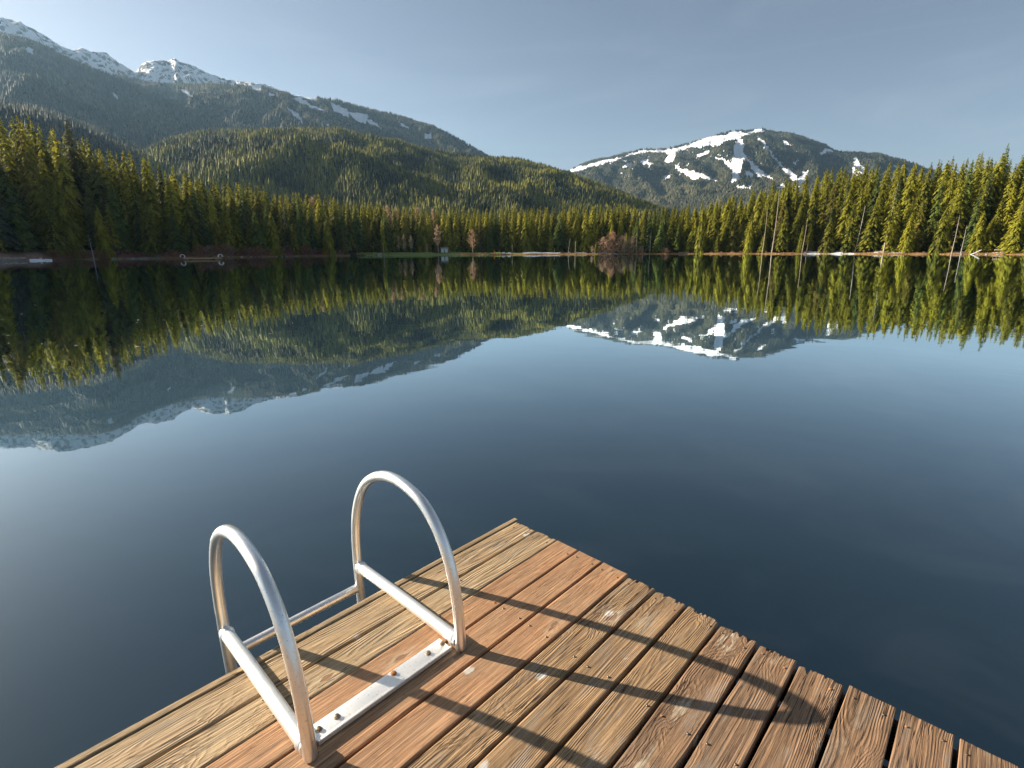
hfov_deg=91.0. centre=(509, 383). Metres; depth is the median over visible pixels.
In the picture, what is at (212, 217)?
conifer tree
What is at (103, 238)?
conifer tree
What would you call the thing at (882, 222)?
conifer tree
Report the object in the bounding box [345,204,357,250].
conifer tree
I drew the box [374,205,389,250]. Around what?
conifer tree
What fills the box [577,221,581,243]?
conifer tree
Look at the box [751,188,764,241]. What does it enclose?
conifer tree
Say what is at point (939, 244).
conifer tree
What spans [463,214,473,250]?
conifer tree
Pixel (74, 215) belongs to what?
conifer tree
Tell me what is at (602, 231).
conifer tree
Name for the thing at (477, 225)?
conifer tree
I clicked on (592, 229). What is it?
conifer tree
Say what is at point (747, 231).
conifer tree
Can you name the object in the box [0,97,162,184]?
ridge forest
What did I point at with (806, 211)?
conifer tree
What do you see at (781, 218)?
conifer tree
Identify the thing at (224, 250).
bare bush
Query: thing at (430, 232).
conifer tree
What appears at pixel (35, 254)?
ground
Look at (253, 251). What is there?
bare bush
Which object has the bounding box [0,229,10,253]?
conifer tree
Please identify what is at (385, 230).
conifer tree
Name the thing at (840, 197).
conifer tree
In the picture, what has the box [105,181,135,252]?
conifer tree
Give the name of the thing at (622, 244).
bare bush
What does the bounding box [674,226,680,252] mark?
conifer tree
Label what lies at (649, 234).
conifer tree
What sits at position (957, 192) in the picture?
conifer tree
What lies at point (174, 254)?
bare bush
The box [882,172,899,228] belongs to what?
conifer tree
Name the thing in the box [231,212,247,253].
conifer tree
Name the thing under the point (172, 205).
conifer tree
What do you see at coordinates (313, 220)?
conifer tree
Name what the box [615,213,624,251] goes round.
conifer tree
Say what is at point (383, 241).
conifer tree
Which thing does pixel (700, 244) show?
conifer tree
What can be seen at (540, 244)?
conifer tree
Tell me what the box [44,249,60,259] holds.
bare bush
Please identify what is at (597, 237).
conifer tree
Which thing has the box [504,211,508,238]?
conifer tree
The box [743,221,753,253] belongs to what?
conifer tree
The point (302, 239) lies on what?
conifer tree
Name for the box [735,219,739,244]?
conifer tree
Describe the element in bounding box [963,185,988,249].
conifer tree
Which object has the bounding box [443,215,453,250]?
conifer tree
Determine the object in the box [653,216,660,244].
conifer tree
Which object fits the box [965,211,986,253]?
conifer tree
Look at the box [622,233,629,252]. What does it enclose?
conifer tree
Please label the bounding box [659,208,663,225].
conifer tree
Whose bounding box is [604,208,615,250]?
conifer tree
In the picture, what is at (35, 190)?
conifer tree
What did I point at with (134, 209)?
conifer tree
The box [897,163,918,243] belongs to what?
conifer tree
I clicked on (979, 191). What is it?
conifer tree
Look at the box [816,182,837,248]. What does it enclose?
conifer tree
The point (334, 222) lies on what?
conifer tree
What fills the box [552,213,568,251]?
conifer tree
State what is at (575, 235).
conifer tree
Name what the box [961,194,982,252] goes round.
conifer tree
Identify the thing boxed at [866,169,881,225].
conifer tree
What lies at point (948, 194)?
conifer tree
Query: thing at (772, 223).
conifer tree
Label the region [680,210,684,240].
conifer tree
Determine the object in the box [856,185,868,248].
conifer tree
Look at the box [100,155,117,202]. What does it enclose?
conifer tree
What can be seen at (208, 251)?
bare bush
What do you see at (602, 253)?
shore grass
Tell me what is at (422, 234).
conifer tree
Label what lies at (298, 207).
conifer tree
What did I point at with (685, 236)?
conifer tree
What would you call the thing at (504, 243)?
conifer tree
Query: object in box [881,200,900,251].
conifer tree
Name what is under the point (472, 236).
bare tree
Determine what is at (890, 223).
conifer tree
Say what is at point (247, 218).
conifer tree
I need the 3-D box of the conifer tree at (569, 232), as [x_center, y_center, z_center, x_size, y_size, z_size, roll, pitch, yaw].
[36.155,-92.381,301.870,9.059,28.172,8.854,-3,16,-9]
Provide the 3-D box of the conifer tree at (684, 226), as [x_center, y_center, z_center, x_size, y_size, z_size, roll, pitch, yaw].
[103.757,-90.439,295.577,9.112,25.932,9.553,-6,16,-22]
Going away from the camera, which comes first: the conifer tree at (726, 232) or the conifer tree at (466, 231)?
the conifer tree at (726, 232)
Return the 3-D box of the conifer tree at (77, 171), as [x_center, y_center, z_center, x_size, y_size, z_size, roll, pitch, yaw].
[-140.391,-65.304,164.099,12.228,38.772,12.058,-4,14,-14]
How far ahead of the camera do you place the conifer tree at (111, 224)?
152.14 m
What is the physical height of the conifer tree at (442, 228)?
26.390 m
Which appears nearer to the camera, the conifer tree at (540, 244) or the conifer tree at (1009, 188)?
the conifer tree at (1009, 188)
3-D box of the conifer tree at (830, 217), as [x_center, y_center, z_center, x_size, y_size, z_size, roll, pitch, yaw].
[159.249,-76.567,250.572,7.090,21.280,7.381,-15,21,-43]
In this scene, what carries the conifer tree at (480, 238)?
on the ground at (35, 254)
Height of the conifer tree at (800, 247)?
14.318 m
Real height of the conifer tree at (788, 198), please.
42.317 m
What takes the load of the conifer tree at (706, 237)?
on the ground at (35, 254)
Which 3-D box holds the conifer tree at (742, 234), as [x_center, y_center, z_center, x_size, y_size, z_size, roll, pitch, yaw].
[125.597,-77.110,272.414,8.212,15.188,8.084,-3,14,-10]
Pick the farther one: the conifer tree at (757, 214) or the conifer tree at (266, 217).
the conifer tree at (757, 214)
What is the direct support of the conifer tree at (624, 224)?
on the ground at (35, 254)
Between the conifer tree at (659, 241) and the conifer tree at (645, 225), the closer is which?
the conifer tree at (659, 241)
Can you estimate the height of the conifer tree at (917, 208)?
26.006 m
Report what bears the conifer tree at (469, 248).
on the ground at (35, 254)
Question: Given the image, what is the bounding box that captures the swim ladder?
[209,470,465,762]
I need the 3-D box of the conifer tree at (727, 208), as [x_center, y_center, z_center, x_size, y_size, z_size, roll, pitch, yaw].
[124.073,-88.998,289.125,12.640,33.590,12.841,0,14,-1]
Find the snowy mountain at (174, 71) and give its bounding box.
[0,17,275,88]
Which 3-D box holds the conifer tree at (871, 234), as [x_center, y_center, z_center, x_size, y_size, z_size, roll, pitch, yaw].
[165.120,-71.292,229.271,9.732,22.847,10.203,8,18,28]
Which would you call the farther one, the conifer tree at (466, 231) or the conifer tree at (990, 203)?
the conifer tree at (466, 231)
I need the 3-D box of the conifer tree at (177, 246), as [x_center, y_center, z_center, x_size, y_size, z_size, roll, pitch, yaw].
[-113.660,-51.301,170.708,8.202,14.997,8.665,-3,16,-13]
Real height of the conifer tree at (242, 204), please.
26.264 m
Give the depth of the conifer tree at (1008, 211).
195.43 m
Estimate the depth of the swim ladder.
1.88 m
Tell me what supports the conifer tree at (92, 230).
on the ground at (35, 254)
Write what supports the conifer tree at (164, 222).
on the ground at (35, 254)
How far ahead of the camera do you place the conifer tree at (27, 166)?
145.70 m
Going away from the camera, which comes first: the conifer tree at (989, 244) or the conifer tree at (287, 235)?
the conifer tree at (989, 244)
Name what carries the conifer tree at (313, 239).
on the ground at (35, 254)
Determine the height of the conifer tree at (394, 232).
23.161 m
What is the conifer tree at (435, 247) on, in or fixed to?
on the ground at (35, 254)
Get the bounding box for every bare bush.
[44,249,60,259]
[169,249,182,257]
[189,244,207,257]
[198,245,219,256]
[206,244,222,255]
[217,244,232,256]
[224,243,237,256]
[245,246,260,256]
[251,245,269,256]
[598,237,609,252]
[600,231,623,252]
[615,236,627,252]
[626,236,640,252]
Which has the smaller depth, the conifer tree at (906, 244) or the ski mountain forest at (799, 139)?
the conifer tree at (906, 244)
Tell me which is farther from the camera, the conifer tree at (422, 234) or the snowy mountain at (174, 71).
the snowy mountain at (174, 71)
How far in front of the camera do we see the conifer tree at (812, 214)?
257.00 m
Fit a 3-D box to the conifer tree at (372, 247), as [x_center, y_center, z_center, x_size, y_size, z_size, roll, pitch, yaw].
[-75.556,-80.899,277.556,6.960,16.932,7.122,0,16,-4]
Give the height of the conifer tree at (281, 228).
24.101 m
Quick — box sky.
[0,0,1023,174]
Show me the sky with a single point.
(561, 84)
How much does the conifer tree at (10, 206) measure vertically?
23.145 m
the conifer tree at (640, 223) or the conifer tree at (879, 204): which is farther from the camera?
the conifer tree at (640, 223)
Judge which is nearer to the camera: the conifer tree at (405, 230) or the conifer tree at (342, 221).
the conifer tree at (342, 221)
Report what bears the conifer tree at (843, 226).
on the ground at (35, 254)
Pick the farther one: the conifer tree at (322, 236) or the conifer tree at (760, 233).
the conifer tree at (760, 233)
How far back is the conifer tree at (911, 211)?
217.84 m
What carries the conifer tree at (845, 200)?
on the ground at (35, 254)
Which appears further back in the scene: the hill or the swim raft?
the hill
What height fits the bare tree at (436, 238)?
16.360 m
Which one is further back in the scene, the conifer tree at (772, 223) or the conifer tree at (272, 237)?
the conifer tree at (772, 223)
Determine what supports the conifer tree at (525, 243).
on the ground at (35, 254)
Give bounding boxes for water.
[0,254,1023,767]
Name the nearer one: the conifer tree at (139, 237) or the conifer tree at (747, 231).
the conifer tree at (139, 237)
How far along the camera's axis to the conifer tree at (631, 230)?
302.24 m
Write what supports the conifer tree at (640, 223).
on the ground at (35, 254)
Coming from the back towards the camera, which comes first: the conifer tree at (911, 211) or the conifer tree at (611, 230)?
the conifer tree at (611, 230)
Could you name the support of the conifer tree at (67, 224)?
on the ground at (35, 254)
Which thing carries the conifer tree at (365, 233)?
on the ground at (35, 254)
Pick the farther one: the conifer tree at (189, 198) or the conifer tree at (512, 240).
the conifer tree at (512, 240)
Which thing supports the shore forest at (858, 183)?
on the ground at (35, 254)
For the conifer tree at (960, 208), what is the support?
on the ground at (35, 254)
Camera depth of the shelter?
289.24 m
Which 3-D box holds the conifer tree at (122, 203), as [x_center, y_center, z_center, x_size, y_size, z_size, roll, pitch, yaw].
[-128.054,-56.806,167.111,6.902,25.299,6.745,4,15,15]
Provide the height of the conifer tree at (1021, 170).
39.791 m
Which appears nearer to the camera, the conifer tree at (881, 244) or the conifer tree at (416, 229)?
the conifer tree at (881, 244)
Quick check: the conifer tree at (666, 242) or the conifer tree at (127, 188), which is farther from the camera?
the conifer tree at (666, 242)
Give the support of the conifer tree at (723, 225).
on the ground at (35, 254)
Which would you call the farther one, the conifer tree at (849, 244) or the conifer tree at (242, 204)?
the conifer tree at (849, 244)
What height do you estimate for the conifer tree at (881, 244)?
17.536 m
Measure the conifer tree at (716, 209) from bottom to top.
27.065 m
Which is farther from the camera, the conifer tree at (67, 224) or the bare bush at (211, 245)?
the bare bush at (211, 245)
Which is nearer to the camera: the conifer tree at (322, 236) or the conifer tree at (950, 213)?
the conifer tree at (950, 213)
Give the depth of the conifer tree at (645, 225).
307.24 m
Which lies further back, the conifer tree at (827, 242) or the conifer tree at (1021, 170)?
the conifer tree at (827, 242)
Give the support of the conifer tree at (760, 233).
on the ground at (35, 254)
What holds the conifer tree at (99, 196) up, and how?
on the ground at (35, 254)
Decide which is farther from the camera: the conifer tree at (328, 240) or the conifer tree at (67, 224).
the conifer tree at (328, 240)
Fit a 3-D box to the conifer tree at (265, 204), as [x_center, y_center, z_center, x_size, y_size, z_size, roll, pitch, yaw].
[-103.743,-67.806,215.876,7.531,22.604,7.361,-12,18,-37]
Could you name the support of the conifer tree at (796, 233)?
on the ground at (35, 254)
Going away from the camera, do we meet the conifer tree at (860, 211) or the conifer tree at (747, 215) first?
the conifer tree at (860, 211)
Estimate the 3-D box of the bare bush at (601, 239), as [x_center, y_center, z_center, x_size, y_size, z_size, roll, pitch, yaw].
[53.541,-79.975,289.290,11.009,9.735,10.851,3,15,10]
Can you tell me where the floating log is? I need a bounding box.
[29,258,51,260]
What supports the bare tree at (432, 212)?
on the ground at (35, 254)
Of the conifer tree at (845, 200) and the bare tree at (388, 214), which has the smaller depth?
the conifer tree at (845, 200)
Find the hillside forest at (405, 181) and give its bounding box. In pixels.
[133,125,692,229]
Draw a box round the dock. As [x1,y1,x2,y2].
[55,518,1018,767]
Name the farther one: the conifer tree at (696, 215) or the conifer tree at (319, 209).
the conifer tree at (696, 215)
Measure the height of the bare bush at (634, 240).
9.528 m
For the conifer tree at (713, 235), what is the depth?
276.96 m
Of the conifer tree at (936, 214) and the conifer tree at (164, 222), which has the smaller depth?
the conifer tree at (164, 222)
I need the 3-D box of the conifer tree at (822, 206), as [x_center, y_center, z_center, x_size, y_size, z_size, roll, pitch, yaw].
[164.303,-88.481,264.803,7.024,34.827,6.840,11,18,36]
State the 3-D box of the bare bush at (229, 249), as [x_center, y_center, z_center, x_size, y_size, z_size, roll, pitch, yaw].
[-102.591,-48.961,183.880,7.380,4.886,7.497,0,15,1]
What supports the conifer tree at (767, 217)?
on the ground at (35, 254)
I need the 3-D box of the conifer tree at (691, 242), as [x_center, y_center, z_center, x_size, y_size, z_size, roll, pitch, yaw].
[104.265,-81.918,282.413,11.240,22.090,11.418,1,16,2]
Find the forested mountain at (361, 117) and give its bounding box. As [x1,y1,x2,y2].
[1,39,475,153]
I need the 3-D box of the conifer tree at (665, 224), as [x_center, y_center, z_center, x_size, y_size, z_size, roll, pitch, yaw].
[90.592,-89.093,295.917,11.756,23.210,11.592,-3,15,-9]
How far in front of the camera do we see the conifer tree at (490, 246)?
302.04 m
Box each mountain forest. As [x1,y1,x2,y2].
[0,31,488,156]
[567,127,1010,215]
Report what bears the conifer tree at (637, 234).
on the ground at (35, 254)
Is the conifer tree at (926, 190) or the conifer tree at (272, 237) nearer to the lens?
the conifer tree at (272, 237)
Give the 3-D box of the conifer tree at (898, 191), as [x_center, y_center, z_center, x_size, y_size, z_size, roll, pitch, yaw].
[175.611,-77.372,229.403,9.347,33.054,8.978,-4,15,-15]
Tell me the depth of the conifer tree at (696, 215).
293.10 m
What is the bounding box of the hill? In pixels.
[148,135,624,216]
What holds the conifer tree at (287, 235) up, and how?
on the ground at (35, 254)
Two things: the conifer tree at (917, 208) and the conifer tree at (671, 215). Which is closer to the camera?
the conifer tree at (917, 208)
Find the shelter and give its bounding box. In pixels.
[440,247,447,252]
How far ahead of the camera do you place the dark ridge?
906.19 m
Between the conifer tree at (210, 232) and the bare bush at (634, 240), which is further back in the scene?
the bare bush at (634, 240)
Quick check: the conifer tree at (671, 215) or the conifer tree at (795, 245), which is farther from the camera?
the conifer tree at (671, 215)
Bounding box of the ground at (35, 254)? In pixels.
[0,245,1021,260]
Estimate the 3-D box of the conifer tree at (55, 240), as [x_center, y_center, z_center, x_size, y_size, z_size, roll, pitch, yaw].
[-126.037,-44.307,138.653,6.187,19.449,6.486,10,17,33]
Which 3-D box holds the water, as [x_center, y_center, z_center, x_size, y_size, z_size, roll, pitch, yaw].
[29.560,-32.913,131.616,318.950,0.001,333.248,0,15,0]
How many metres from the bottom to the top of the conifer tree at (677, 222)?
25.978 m
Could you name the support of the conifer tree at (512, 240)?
on the ground at (35, 254)
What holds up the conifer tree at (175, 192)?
on the ground at (35, 254)
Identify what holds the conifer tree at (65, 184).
on the ground at (35, 254)
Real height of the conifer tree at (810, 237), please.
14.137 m
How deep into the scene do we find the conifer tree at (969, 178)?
211.47 m
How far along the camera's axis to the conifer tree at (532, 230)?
306.85 m
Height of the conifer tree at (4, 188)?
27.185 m
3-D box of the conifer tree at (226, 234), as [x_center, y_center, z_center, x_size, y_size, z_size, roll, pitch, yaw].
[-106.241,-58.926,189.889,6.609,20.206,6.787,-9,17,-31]
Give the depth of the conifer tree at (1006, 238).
185.54 m
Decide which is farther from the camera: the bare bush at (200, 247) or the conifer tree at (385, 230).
the conifer tree at (385, 230)
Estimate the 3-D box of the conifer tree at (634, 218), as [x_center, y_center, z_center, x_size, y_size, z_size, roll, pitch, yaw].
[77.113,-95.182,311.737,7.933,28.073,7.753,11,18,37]
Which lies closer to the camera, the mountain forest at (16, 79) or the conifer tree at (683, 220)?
the conifer tree at (683, 220)
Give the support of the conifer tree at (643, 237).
on the ground at (35, 254)
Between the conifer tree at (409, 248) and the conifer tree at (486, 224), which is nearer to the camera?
the conifer tree at (409, 248)
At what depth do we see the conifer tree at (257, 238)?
198.35 m
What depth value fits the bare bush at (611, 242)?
288.42 m
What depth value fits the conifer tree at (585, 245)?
295.11 m
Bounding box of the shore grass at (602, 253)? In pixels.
[118,252,1023,258]
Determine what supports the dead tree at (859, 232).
on the ground at (35, 254)
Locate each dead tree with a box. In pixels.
[771,189,779,252]
[854,209,864,251]
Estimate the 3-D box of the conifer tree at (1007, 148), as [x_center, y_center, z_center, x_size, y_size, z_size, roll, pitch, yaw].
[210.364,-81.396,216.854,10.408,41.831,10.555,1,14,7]
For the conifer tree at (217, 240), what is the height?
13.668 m
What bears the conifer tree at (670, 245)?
on the ground at (35, 254)
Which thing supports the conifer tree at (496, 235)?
on the ground at (35, 254)
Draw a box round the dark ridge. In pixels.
[1,121,122,172]
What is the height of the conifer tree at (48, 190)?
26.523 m
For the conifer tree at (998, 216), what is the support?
on the ground at (35, 254)
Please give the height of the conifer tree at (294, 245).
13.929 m
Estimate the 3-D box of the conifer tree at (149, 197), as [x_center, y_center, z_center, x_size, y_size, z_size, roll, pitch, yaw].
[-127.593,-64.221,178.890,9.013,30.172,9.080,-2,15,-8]
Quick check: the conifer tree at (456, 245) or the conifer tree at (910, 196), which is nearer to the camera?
the conifer tree at (910, 196)
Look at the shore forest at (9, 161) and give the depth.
214.62 m
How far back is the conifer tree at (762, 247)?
260.99 m
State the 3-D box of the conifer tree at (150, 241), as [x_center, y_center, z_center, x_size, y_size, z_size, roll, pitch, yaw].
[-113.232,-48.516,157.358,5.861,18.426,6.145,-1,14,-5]
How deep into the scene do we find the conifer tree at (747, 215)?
282.96 m
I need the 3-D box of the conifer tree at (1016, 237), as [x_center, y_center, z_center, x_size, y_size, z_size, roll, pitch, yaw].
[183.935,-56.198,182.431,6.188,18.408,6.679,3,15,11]
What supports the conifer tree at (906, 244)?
on the ground at (35, 254)
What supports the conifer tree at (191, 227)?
on the ground at (35, 254)
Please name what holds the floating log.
on the water
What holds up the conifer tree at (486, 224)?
on the ground at (35, 254)
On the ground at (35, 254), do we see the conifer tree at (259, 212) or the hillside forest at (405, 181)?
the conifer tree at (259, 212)
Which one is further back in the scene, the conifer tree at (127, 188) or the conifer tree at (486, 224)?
the conifer tree at (486, 224)
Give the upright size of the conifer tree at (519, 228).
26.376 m
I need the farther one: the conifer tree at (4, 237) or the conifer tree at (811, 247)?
the conifer tree at (811, 247)
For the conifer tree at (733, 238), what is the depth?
271.33 m
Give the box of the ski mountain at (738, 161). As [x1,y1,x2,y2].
[570,129,918,214]
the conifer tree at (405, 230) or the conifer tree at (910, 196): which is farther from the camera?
the conifer tree at (405, 230)
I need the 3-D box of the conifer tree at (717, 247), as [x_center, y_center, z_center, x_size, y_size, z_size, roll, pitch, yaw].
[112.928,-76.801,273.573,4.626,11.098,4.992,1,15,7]
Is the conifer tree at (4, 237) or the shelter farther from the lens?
the shelter
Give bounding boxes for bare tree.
[383,206,392,229]
[426,210,435,236]
[432,226,440,252]
[468,230,477,248]
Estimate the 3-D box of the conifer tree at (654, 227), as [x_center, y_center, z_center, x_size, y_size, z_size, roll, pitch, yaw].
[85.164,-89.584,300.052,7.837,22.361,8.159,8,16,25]
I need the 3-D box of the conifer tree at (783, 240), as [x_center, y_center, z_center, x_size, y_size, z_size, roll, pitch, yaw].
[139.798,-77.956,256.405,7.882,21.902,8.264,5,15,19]
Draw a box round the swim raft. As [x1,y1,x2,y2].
[180,254,222,259]
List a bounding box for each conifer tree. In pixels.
[0,160,21,225]
[0,165,44,250]
[0,200,23,250]
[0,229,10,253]
[14,211,35,251]
[15,115,43,244]
[28,171,44,246]
[36,158,63,251]
[41,187,72,257]
[51,129,87,234]
[51,177,87,258]
[62,120,95,225]
[68,198,91,247]
[82,156,124,247]
[82,172,102,246]
[93,205,116,258]
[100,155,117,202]
[104,200,121,255]
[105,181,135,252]
[115,172,135,247]
[122,165,144,225]
[128,181,144,251]
[133,206,149,256]
[140,198,161,256]
[141,159,162,238]
[157,206,180,251]
[163,178,183,236]
[163,212,189,254]
[167,174,184,232]
[180,195,207,253]
[188,181,206,227]
[188,187,210,248]
[207,187,225,250]
[207,221,213,251]
[211,222,226,255]
[221,199,238,254]
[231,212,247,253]
[237,185,254,237]
[243,205,253,247]
[247,211,269,253]
[253,186,265,236]
[262,198,269,220]
[262,206,278,249]
[264,212,284,256]
[275,196,291,250]
[276,194,291,238]
[282,203,291,252]
[290,224,300,255]
[293,210,311,252]
[295,193,307,235]
[305,198,320,251]
[308,211,318,253]
[314,195,323,248]
[319,213,334,251]
[321,217,336,255]
[329,201,339,249]
[334,207,351,251]
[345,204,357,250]
[352,206,367,250]
[361,207,370,250]
[367,222,378,251]
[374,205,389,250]
[378,210,392,251]
[379,218,388,251]
[390,211,403,251]
[399,208,411,251]
[406,231,415,251]
[413,212,418,248]
[415,210,431,251]
[426,216,433,250]
[432,230,441,252]
[439,208,446,246]
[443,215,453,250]
[451,212,462,251]
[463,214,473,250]
[465,214,477,251]
[474,212,483,251]
[477,216,483,251]
[481,209,494,251]
[485,226,494,251]
[491,212,500,251]
[497,216,509,251]
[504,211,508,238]
[508,215,517,250]
[515,208,523,249]
[518,211,532,251]
[529,210,536,251]
[535,212,544,251]
[543,214,548,251]
[547,231,553,251]
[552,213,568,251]
[564,205,574,250]
[567,218,580,251]
[577,210,592,251]
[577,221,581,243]
[588,206,598,250]
[594,226,599,249]
[598,210,605,250]
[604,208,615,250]
[608,225,615,251]
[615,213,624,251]
[617,211,626,240]
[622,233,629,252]
[627,218,634,251]
[629,209,636,235]
[629,216,642,251]
[638,215,645,251]
[639,218,645,252]
[641,211,646,251]
[642,215,654,252]
[650,214,655,251]
[652,219,666,252]
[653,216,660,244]
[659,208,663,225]
[662,213,668,251]
[662,229,673,250]
[665,214,677,251]
[667,211,672,229]
[669,212,681,251]
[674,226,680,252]
[679,208,690,247]
[679,217,690,251]
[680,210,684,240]
[684,207,699,251]
[685,218,698,252]
[693,208,706,253]
[703,233,708,251]
[705,213,714,249]
[706,211,720,251]
[710,204,719,233]
[713,232,720,252]
[718,198,732,239]
[719,210,727,251]
[720,211,731,251]
[723,218,739,252]
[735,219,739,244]
[736,228,744,251]
[739,213,756,250]
[742,198,751,234]
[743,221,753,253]
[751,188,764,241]
[754,205,766,251]
[755,191,771,250]
[757,234,767,252]
[768,196,786,251]
[768,201,775,249]
[774,209,790,251]
[777,178,793,236]
[788,198,807,251]
[790,205,802,251]
[796,225,803,253]
[802,206,808,225]
[803,182,819,249]
[804,233,814,250]
[805,224,813,251]
[815,180,829,244]
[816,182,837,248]
[817,219,835,252]
[822,209,835,249]
[833,186,853,250]
[834,171,846,225]
[835,178,850,249]
[840,199,857,252]
[842,188,866,249]
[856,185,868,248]
[857,201,881,251]
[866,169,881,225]
[866,191,882,250]
[878,176,901,249]
[878,201,885,244]
[878,216,889,249]
[880,181,899,252]
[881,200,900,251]
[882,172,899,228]
[896,200,916,251]
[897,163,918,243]
[897,212,915,253]
[901,191,920,240]
[908,202,926,251]
[918,162,933,248]
[922,177,945,240]
[922,216,934,249]
[927,206,950,253]
[935,165,956,229]
[940,177,962,247]
[946,182,968,251]
[946,198,953,242]
[958,170,994,245]
[959,161,974,246]
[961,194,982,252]
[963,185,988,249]
[964,159,994,232]
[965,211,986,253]
[981,217,998,251]
[987,200,1004,249]
[991,164,1019,233]
[996,143,1009,189]
[996,198,1023,252]
[997,184,1017,244]
[1000,203,1023,254]
[1017,157,1023,188]
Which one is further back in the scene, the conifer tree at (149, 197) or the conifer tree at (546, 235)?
the conifer tree at (546, 235)
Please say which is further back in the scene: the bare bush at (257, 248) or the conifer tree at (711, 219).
the conifer tree at (711, 219)
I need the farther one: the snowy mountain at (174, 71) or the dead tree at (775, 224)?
the snowy mountain at (174, 71)
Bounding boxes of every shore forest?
[0,113,677,250]
[679,152,1023,247]
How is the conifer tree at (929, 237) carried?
on the ground at (35, 254)
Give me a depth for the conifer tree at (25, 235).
135.07 m
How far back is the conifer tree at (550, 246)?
296.56 m
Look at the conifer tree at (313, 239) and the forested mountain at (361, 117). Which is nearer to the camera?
the conifer tree at (313, 239)
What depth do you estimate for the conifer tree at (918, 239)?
213.03 m
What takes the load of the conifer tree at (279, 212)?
on the ground at (35, 254)
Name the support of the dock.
in the water
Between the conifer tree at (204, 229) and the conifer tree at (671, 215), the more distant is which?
the conifer tree at (671, 215)
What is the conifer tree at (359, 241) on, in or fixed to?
on the ground at (35, 254)
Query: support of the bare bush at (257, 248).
on the ground at (35, 254)

